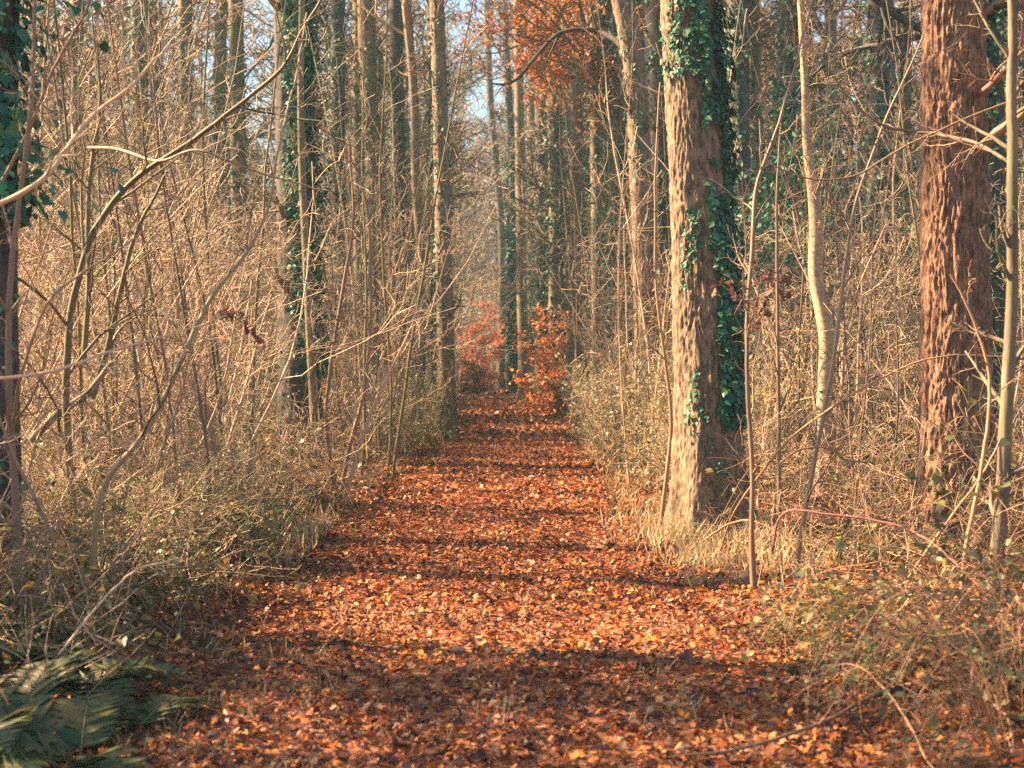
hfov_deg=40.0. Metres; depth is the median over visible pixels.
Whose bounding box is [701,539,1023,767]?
bramble
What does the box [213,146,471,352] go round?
hazel shrub
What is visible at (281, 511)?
leafy bush
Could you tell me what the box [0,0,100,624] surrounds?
hazel sapling
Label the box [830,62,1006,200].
hazel branch
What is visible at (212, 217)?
hazel shrub
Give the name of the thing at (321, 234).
sapling
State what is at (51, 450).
scrub bush
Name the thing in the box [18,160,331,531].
hazel shrub
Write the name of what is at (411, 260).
sapling
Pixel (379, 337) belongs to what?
sapling
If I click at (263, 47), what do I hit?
woodland tree
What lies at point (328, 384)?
hazel sapling
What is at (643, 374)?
privet bush
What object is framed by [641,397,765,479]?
privet bush
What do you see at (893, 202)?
hazel shrub
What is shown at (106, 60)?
woodland tree
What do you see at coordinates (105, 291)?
hazel shrub
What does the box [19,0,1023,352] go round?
sky
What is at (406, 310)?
hazel shrub
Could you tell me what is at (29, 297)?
hazel shrub
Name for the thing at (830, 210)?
hazel shrub
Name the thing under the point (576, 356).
sapling
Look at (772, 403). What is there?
privet bush
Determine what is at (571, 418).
bramble
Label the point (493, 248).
woodland tree
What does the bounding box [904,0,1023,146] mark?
woodland tree
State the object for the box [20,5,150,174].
woodland tree
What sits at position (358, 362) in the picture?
bush
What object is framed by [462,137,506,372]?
woodland tree
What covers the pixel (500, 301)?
lime tree
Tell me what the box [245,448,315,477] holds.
leafy bush
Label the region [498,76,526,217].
woodland tree
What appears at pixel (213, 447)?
stem
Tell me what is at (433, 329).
sapling
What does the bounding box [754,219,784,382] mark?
holly bush
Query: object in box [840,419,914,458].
leafy bush
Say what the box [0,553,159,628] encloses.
leafy bush
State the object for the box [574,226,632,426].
sapling
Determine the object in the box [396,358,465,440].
privet bush
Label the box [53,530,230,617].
leafy bush
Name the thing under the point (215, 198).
hazel shrub
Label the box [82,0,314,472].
sapling
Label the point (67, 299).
hazel shrub
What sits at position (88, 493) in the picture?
bramble
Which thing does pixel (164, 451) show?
privet bush
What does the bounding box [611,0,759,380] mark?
sapling
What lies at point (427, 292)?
sapling
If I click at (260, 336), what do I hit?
hazel shrub
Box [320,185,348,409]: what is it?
sapling
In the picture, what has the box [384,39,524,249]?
woodland tree
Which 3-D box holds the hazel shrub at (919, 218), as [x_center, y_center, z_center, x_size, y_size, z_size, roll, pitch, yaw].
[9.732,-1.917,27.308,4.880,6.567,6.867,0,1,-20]
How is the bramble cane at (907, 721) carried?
on the ground at (932, 743)
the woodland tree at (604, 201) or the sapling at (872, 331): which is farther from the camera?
the woodland tree at (604, 201)
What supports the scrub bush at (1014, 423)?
on the ground at (932, 743)
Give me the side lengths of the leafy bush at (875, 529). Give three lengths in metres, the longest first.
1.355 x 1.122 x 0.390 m
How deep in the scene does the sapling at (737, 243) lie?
16.67 m
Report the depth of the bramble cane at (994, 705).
5.80 m
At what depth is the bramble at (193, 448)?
11.22 m
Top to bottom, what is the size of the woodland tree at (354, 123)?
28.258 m
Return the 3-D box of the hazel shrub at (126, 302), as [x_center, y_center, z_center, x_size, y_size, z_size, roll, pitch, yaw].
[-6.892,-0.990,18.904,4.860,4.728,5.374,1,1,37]
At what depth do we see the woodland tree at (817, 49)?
40.54 m
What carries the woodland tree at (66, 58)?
on the ground at (932, 743)
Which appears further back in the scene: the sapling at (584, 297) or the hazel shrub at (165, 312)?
the sapling at (584, 297)
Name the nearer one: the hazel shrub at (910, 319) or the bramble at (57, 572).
the bramble at (57, 572)
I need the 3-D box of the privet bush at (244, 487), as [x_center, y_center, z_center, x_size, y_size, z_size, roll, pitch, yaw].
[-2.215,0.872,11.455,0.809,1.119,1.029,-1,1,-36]
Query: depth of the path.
7.26 m
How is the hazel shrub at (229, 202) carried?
on the ground at (932, 743)
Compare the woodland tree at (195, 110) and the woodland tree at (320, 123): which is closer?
the woodland tree at (195, 110)
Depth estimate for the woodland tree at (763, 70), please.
42.53 m
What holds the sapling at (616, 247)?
on the ground at (932, 743)
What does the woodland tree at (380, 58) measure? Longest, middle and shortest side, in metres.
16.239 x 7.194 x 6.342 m
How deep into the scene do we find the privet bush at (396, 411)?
25.97 m
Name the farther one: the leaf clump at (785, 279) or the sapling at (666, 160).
the sapling at (666, 160)
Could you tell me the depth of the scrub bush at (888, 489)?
10.79 m
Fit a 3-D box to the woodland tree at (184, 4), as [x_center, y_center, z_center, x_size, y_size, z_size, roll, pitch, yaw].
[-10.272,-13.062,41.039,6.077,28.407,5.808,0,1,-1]
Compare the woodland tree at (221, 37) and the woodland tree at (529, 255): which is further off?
the woodland tree at (529, 255)
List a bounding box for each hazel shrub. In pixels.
[17,0,276,382]
[17,0,371,404]
[18,7,241,402]
[18,51,231,326]
[18,52,217,361]
[18,82,455,507]
[18,87,273,392]
[18,95,176,355]
[18,122,320,469]
[18,126,293,513]
[18,127,106,322]
[18,129,341,441]
[18,158,290,468]
[18,159,162,459]
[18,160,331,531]
[18,177,177,436]
[18,179,232,426]
[18,199,268,441]
[18,209,324,438]
[18,220,217,489]
[19,0,272,402]
[19,28,231,351]
[19,88,276,401]
[19,149,277,430]
[19,259,69,398]
[20,4,273,377]
[20,108,223,326]
[20,173,277,415]
[21,149,308,455]
[21,176,227,465]
[24,106,198,354]
[28,97,232,357]
[44,257,253,402]
[49,96,275,337]
[54,67,386,400]
[113,109,422,400]
[117,159,347,385]
[121,137,330,398]
[121,242,337,462]
[126,130,528,442]
[130,213,276,417]
[143,183,355,425]
[154,247,354,417]
[155,237,274,405]
[167,247,327,422]
[169,135,323,310]
[171,187,538,441]
[182,273,268,391]
[196,146,351,385]
[206,132,326,392]
[209,230,436,415]
[212,214,276,349]
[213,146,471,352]
[248,163,425,370]
[269,147,516,338]
[270,223,476,396]
[328,277,470,391]
[412,168,533,392]
[412,197,505,391]
[414,241,497,389]
[454,274,496,356]
[456,272,506,381]
[457,263,506,368]
[459,257,507,373]
[462,286,505,369]
[464,275,507,379]
[482,215,785,452]
[497,196,547,288]
[521,180,883,458]
[545,314,590,379]
[554,305,609,371]
[569,105,918,486]
[570,257,804,430]
[580,286,633,402]
[587,159,920,458]
[591,259,781,367]
[597,210,918,455]
[611,266,845,414]
[642,205,919,478]
[734,211,919,452]
[736,156,1023,502]
[744,190,1023,440]
[749,267,880,437]
[754,198,906,411]
[756,105,863,382]
[774,166,1023,451]
[775,112,919,410]
[778,31,1023,415]
[784,186,1023,450]
[799,113,1023,403]
[810,208,1023,458]
[817,13,1023,435]
[827,158,1021,392]
[827,181,919,397]
[839,131,1023,401]
[841,95,1023,380]
[857,146,1023,406]
[891,105,1022,369]
[913,214,1023,389]
[990,154,1023,383]
[990,179,1023,421]
[991,174,1023,350]
[1005,96,1023,357]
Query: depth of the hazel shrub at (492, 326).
125.15 m
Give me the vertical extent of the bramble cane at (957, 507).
1.043 m
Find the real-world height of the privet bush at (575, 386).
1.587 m
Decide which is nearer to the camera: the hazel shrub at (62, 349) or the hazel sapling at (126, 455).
the hazel sapling at (126, 455)
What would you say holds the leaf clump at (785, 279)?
hanging from the sapling at (752, 560)
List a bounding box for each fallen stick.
[36,557,181,680]
[130,545,245,575]
[669,610,1023,762]
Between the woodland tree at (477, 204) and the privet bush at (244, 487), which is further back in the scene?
the woodland tree at (477, 204)
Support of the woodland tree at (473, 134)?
on the ground at (932, 743)
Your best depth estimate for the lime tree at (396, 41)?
40.68 m
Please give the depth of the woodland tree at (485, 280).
145.06 m
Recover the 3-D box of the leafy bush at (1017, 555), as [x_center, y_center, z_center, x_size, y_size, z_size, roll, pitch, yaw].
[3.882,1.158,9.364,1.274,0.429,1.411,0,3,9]
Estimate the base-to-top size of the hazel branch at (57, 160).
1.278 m
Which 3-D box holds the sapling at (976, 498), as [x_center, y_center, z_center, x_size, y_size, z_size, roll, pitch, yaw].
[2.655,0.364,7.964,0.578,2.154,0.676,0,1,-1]
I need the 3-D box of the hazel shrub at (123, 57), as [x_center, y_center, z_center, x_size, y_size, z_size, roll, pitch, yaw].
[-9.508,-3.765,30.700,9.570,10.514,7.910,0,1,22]
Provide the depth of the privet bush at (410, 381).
30.48 m
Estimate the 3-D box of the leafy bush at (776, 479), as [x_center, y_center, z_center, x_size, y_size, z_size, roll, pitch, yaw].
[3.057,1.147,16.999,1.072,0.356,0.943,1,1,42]
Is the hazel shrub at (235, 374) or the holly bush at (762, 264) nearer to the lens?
the hazel shrub at (235, 374)
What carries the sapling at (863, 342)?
on the ground at (932, 743)
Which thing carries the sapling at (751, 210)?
on the ground at (932, 743)
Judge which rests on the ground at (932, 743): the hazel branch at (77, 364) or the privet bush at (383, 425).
the privet bush at (383, 425)
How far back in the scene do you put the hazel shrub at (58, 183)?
35.14 m
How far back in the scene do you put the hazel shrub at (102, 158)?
32.17 m
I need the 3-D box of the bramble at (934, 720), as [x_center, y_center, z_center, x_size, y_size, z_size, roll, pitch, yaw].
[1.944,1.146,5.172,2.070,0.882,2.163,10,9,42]
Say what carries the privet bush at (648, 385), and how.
on the ground at (932, 743)
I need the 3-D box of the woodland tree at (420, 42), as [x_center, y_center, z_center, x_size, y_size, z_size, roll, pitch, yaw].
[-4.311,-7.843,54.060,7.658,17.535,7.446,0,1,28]
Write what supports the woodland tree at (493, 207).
on the ground at (932, 743)
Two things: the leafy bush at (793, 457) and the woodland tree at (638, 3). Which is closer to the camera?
the leafy bush at (793, 457)
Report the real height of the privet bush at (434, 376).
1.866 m
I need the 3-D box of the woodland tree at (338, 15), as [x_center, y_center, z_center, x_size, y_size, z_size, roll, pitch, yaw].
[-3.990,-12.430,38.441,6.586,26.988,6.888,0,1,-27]
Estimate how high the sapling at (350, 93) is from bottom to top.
8.240 m
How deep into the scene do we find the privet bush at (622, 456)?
17.38 m
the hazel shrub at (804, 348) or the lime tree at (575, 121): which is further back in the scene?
the lime tree at (575, 121)
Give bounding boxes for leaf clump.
[216,306,265,348]
[709,277,771,331]
[748,255,791,301]
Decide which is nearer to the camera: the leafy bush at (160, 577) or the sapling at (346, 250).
the leafy bush at (160, 577)
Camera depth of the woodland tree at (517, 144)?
59.09 m
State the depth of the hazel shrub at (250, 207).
48.42 m
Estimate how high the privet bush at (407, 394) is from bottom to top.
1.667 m
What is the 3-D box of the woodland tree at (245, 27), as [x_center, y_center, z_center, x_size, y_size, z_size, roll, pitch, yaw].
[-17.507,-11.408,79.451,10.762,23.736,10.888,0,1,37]
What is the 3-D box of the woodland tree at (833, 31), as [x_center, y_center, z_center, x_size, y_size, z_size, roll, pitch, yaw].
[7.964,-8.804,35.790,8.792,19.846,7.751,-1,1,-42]
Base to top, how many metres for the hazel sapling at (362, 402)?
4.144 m
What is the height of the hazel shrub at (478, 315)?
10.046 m
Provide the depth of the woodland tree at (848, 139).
76.02 m
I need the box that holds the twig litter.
[0,387,1023,715]
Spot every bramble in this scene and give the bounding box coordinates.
[0,396,333,653]
[0,430,123,593]
[0,491,210,648]
[0,493,248,704]
[20,393,309,522]
[21,361,290,582]
[22,363,239,550]
[24,461,166,588]
[38,427,292,506]
[45,423,250,482]
[91,347,422,516]
[235,401,404,452]
[237,382,447,464]
[549,381,630,435]
[568,391,659,468]
[652,359,917,472]
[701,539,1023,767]
[704,376,1023,561]
[707,418,1023,669]
[748,488,1023,692]
[757,371,913,437]
[758,406,1023,531]
[768,535,1021,767]
[783,424,1023,541]
[834,397,1023,563]
[849,531,1023,733]
[861,403,1023,551]
[876,410,1023,504]
[895,402,1023,643]
[954,505,1023,585]
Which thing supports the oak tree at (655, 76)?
on the ground at (932, 743)
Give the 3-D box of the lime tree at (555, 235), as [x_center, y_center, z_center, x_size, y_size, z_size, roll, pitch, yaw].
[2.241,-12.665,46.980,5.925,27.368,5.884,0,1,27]
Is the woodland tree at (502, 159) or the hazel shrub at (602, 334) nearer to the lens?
the hazel shrub at (602, 334)
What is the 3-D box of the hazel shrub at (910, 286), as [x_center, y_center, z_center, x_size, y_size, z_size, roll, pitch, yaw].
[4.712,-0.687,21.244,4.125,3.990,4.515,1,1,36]
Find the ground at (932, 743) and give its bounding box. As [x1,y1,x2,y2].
[0,367,1023,767]
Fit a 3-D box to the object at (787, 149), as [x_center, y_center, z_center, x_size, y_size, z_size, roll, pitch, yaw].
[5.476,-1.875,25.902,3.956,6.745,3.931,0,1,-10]
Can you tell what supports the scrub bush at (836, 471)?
on the ground at (932, 743)
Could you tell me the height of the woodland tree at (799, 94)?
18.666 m
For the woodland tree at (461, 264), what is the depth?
105.99 m
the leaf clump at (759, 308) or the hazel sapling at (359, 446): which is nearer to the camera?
the leaf clump at (759, 308)
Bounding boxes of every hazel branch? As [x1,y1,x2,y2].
[0,0,257,205]
[0,294,242,422]
[1,0,126,181]
[10,138,242,432]
[18,0,431,523]
[87,65,365,192]
[772,96,1022,208]
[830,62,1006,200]
[951,12,1023,96]
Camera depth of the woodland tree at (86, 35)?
77.55 m
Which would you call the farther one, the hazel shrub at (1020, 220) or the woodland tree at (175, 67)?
the woodland tree at (175, 67)
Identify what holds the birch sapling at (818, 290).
on the ground at (932, 743)
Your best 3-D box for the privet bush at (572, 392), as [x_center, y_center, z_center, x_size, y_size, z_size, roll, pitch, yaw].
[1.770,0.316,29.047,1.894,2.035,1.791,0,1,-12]
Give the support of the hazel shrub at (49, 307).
on the ground at (932, 743)
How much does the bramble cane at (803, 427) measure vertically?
1.867 m
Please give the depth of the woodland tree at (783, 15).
29.80 m
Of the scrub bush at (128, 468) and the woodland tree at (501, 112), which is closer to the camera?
the scrub bush at (128, 468)
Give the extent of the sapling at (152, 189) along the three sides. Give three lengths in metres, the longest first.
6.076 x 2.260 x 1.324 m
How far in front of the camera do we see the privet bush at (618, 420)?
18.53 m
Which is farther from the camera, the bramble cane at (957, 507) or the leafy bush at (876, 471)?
the leafy bush at (876, 471)
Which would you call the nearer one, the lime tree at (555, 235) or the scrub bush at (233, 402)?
the scrub bush at (233, 402)
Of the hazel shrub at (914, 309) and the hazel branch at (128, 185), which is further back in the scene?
the hazel shrub at (914, 309)
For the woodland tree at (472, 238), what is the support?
on the ground at (932, 743)
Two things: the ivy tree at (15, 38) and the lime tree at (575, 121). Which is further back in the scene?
the lime tree at (575, 121)
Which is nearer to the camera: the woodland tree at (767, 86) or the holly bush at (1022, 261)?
the holly bush at (1022, 261)
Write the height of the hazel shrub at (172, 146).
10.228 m
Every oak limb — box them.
[478,0,620,106]
[753,25,920,141]
[857,0,1007,74]
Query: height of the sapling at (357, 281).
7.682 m
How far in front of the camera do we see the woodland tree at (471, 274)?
127.57 m
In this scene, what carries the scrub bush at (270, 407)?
on the ground at (932, 743)
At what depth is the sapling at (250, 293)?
21.87 m
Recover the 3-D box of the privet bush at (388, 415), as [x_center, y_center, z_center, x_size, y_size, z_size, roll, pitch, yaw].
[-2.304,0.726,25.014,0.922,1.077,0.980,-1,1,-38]
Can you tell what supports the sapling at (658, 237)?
on the ground at (932, 743)
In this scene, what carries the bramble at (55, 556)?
on the ground at (932, 743)
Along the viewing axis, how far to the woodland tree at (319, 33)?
63.97 m
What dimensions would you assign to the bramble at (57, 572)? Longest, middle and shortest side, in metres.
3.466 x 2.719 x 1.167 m
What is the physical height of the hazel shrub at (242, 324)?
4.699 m
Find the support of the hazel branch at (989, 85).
attached to the sapling at (1010, 360)
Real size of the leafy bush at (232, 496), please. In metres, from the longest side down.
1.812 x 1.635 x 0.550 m
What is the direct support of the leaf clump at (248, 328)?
hanging from the hazel shrub at (62, 349)
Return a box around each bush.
[0,329,221,638]
[0,398,321,618]
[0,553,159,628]
[0,579,43,668]
[0,582,157,663]
[1,369,181,566]
[8,502,187,594]
[20,361,192,477]
[20,413,163,486]
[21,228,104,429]
[21,417,100,502]
[22,359,169,459]
[22,414,103,507]
[22,444,120,521]
[23,497,234,586]
[24,418,77,493]
[25,416,243,542]
[26,345,240,448]
[27,375,335,517]
[36,387,217,465]
[53,515,182,554]
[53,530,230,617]
[53,552,231,621]
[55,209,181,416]
[71,537,257,589]
[78,420,189,509]
[79,356,403,514]
[99,350,301,443]
[106,445,171,486]
[114,491,307,557]
[121,476,278,549]
[122,440,220,534]
[123,372,352,476]
[130,363,246,426]
[131,453,227,555]
[135,357,273,422]
[138,498,284,558]
[151,504,294,562]
[152,422,211,470]
[153,423,242,485]
[162,413,266,501]
[163,477,309,527]
[188,477,323,525]
[193,424,301,550]
[214,334,429,434]
[225,427,349,459]
[226,383,344,433]
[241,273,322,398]
[242,411,376,453]
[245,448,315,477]
[248,468,364,511]
[322,349,394,423]
[322,352,369,453]
[330,386,387,457]
[331,359,424,463]
[333,417,469,453]
[340,343,409,391]
[352,358,421,424]
[371,364,425,426]
[372,403,414,443]
[375,390,417,435]
[381,395,416,425]
[387,371,447,441]
[394,364,470,424]
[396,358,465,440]
[411,358,459,395]
[525,335,670,472]
[546,352,632,439]
[551,367,590,420]
[557,368,589,409]
[559,350,647,462]
[566,352,633,425]
[566,376,627,446]
[573,341,672,464]
[592,431,666,478]
[602,313,803,479]
[604,361,673,488]
[605,328,773,455]
[605,437,792,490]
[606,339,669,426]
[607,353,672,415]
[607,358,918,505]
[614,345,671,413]
[626,367,765,483]
[629,363,673,432]
[631,366,671,440]
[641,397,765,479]
[648,303,817,490]
[695,384,1021,573]
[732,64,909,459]
[734,110,885,448]
[741,607,848,647]
[742,349,794,440]
[743,335,845,477]
[744,384,917,531]
[744,401,878,490]
[747,445,861,474]
[749,358,802,446]
[749,553,997,651]
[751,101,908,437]
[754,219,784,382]
[755,158,916,427]
[755,469,806,485]
[755,474,805,489]
[790,517,976,569]
[791,622,960,692]
[803,355,1023,543]
[805,330,917,465]
[823,517,915,562]
[826,201,919,400]
[829,456,915,488]
[831,402,916,483]
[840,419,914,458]
[843,444,916,485]
[845,198,1014,447]
[845,375,917,457]
[860,231,919,427]
[866,375,1023,568]
[876,362,1023,578]
[876,410,1021,520]
[879,344,1023,448]
[901,375,1023,461]
[907,392,1023,483]
[973,646,1023,707]
[1000,353,1023,521]
[1005,152,1023,423]
[1005,539,1023,580]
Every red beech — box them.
[455,355,498,392]
[457,300,506,386]
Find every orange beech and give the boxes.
[503,303,583,412]
[530,369,586,415]
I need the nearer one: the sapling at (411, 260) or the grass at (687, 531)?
the grass at (687, 531)
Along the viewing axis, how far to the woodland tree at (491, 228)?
132.63 m
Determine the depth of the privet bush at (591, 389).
22.68 m
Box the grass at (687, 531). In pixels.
[21,427,1021,767]
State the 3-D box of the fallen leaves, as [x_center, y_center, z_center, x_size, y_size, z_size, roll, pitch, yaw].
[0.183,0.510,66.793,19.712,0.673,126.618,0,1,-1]
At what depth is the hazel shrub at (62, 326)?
12.49 m
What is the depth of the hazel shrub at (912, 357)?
20.09 m
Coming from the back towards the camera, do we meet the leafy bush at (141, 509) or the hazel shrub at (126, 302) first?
the hazel shrub at (126, 302)
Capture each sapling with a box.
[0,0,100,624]
[0,416,72,628]
[18,0,133,465]
[18,0,155,496]
[18,85,56,355]
[19,0,240,478]
[19,23,61,347]
[24,28,135,363]
[60,0,221,464]
[68,0,235,526]
[81,167,202,398]
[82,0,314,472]
[89,12,361,569]
[99,46,240,415]
[117,0,271,446]
[180,141,301,446]
[187,153,247,437]
[197,192,277,440]
[216,94,361,400]
[226,188,277,423]
[237,206,276,429]
[255,0,407,465]
[266,140,340,331]
[270,0,365,464]
[301,0,493,482]
[306,140,386,500]
[312,124,410,501]
[313,51,366,381]
[317,36,435,444]
[318,102,407,410]
[319,112,379,402]
[319,118,409,466]
[320,135,392,431]
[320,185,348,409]
[321,222,361,392]
[322,45,456,408]
[329,172,383,352]
[329,252,436,500]
[355,148,430,352]
[377,85,457,432]
[383,124,454,372]
[388,163,423,338]
[405,201,474,436]
[406,235,435,387]
[407,183,459,372]
[408,202,433,390]
[417,265,474,367]
[455,226,486,395]
[533,69,658,450]
[537,60,608,425]
[555,0,672,487]
[564,171,657,468]
[567,123,632,366]
[569,179,633,407]
[570,217,590,378]
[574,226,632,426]
[583,205,590,342]
[586,124,669,396]
[590,90,671,388]
[610,82,673,525]
[610,147,734,469]
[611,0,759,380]
[628,130,671,357]
[649,78,744,347]
[656,116,777,421]
[683,0,832,589]
[722,14,841,467]
[727,0,896,467]
[730,111,836,434]
[735,185,785,396]
[737,122,775,320]
[755,84,807,513]
[766,0,894,486]
[771,0,871,491]
[774,16,974,580]
[775,0,921,471]
[785,83,919,538]
[829,0,1000,392]
[925,260,1023,608]
[945,0,1023,596]
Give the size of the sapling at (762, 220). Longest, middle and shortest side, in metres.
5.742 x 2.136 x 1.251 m
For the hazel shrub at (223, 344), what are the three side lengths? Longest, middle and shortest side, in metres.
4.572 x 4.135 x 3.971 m
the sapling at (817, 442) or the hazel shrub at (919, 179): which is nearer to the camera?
the sapling at (817, 442)
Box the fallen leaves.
[0,381,1023,767]
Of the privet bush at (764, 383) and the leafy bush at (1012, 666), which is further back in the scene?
the privet bush at (764, 383)
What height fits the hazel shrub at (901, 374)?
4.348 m
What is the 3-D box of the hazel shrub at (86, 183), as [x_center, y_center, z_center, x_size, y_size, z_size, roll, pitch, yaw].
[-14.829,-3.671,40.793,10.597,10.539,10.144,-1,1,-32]
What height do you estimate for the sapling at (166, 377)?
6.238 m
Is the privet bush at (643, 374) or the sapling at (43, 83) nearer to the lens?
the sapling at (43, 83)
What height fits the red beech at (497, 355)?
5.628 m
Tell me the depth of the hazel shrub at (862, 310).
22.19 m
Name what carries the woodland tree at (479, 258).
on the ground at (932, 743)
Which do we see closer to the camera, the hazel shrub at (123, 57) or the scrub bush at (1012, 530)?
the scrub bush at (1012, 530)
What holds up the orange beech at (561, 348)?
on the ground at (932, 743)
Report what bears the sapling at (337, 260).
on the ground at (932, 743)
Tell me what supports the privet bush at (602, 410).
on the ground at (932, 743)
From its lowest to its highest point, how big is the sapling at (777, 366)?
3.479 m
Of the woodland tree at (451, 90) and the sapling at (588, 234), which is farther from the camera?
the woodland tree at (451, 90)
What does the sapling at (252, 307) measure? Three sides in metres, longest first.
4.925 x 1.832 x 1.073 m
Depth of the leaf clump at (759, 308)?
9.63 m
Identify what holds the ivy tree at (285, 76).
on the ground at (932, 743)
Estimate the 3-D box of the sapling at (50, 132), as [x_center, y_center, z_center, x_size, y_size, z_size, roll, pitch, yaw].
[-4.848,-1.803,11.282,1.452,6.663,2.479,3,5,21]
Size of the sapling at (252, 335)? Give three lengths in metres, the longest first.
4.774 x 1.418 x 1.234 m
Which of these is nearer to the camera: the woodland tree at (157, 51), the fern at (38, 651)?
the fern at (38, 651)
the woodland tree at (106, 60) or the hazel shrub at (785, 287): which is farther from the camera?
the woodland tree at (106, 60)
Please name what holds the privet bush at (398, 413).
on the ground at (932, 743)
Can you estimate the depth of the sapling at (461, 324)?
67.98 m
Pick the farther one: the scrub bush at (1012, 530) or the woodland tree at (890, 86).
the woodland tree at (890, 86)
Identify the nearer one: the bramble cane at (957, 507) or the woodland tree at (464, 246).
the bramble cane at (957, 507)
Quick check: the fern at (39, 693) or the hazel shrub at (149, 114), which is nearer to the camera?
the fern at (39, 693)
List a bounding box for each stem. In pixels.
[28,361,114,443]
[191,381,221,456]
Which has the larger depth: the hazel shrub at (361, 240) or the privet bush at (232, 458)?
the hazel shrub at (361, 240)
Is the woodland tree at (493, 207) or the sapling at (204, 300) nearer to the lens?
the sapling at (204, 300)
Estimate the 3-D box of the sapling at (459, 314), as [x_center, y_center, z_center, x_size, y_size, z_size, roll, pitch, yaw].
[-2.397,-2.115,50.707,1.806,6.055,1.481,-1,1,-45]
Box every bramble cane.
[690,319,1002,555]
[704,519,788,542]
[771,498,989,596]
[779,444,872,463]
[817,663,933,767]
[908,411,1014,579]
[931,691,1020,739]
[987,639,1023,709]
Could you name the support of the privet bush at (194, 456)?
on the ground at (932, 743)
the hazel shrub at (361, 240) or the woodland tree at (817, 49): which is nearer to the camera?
the hazel shrub at (361, 240)
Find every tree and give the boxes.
[0,0,143,588]
[19,0,166,288]
[19,0,177,303]
[19,0,246,292]
[20,0,128,229]
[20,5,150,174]
[21,0,128,119]
[28,1,175,222]
[48,0,121,95]
[48,50,129,180]
[50,2,129,224]
[66,0,264,266]
[86,37,213,171]
[108,0,160,375]
[112,0,215,232]
[119,1,276,260]
[126,0,262,185]
[149,0,274,228]
[166,0,224,366]
[177,0,388,399]
[210,87,324,221]
[211,35,350,258]
[218,0,253,414]
[227,0,425,346]
[237,0,341,459]
[246,141,274,268]
[261,41,351,268]
[263,0,472,265]
[266,6,414,227]
[272,4,330,248]
[311,0,404,385]
[313,0,469,434]
[313,0,499,352]
[313,0,500,238]
[316,0,355,397]
[320,0,505,378]
[329,0,511,399]
[340,0,413,401]
[345,0,384,371]
[382,0,413,394]
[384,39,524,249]
[385,8,484,287]
[387,79,470,272]
[399,0,476,439]
[404,24,500,282]
[408,18,496,284]
[409,54,476,298]
[417,0,467,392]
[423,75,513,368]
[425,165,494,273]
[445,0,547,211]
[452,0,643,408]
[452,120,506,339]
[452,133,492,293]
[453,0,535,385]
[454,141,483,310]
[456,138,526,380]
[458,0,548,207]
[459,7,527,221]
[462,0,506,389]
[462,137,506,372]
[463,154,495,351]
[475,255,493,292]
[476,99,526,298]
[481,0,569,256]
[482,110,548,242]
[482,134,506,256]
[483,0,534,397]
[486,96,527,300]
[489,0,570,283]
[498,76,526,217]
[501,0,548,400]
[502,1,526,393]
[502,91,625,285]
[527,1,571,380]
[533,2,590,409]
[553,36,590,416]
[559,0,643,391]
[559,7,625,373]
[565,82,590,379]
[581,0,643,403]
[587,0,665,450]
[638,0,673,363]
[659,0,756,534]
[715,0,805,263]
[716,0,810,242]
[716,0,866,392]
[718,0,807,373]
[719,0,850,308]
[723,0,848,251]
[724,32,776,113]
[750,0,850,375]
[760,0,897,311]
[760,1,838,297]
[761,20,864,237]
[762,0,1023,402]
[769,0,895,263]
[771,0,917,270]
[805,1,919,359]
[837,0,920,245]
[840,1,920,252]
[844,1,1023,223]
[854,0,920,437]
[890,1,1023,377]
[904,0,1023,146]
[904,0,1023,565]
[911,31,1023,199]
[912,29,1023,262]
[986,0,1023,441]
[1004,0,1023,234]
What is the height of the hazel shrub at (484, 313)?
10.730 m
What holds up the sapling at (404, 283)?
on the ground at (932, 743)
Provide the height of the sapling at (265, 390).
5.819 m
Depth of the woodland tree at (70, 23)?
34.72 m
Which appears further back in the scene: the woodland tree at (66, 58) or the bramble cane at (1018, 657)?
the woodland tree at (66, 58)
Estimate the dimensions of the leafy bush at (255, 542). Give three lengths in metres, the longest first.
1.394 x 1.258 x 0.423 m
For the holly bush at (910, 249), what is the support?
on the ground at (932, 743)
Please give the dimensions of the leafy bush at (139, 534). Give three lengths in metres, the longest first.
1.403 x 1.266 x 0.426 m
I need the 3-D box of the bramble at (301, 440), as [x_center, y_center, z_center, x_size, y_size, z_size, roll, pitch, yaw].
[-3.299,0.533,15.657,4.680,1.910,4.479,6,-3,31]
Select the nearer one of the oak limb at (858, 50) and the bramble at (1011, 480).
the bramble at (1011, 480)
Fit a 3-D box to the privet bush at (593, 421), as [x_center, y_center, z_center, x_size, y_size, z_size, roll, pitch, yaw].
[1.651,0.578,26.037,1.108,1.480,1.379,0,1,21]
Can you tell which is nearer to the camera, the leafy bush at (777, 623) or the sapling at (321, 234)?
the leafy bush at (777, 623)
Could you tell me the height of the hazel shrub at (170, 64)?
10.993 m
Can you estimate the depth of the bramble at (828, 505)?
11.95 m
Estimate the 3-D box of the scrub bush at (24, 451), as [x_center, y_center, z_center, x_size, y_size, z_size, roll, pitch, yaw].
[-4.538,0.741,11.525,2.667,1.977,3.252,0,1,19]
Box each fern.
[0,622,110,667]
[0,646,106,762]
[0,691,146,767]
[2,653,198,714]
[55,692,221,746]
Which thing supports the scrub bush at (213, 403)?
on the ground at (932, 743)
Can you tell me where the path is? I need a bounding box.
[153,387,810,767]
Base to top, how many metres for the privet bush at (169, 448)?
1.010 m
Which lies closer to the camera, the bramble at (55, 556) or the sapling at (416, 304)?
the bramble at (55, 556)
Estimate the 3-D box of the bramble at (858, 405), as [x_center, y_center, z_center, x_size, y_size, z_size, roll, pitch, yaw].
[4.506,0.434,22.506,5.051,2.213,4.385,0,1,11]
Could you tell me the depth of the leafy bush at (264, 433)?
22.43 m

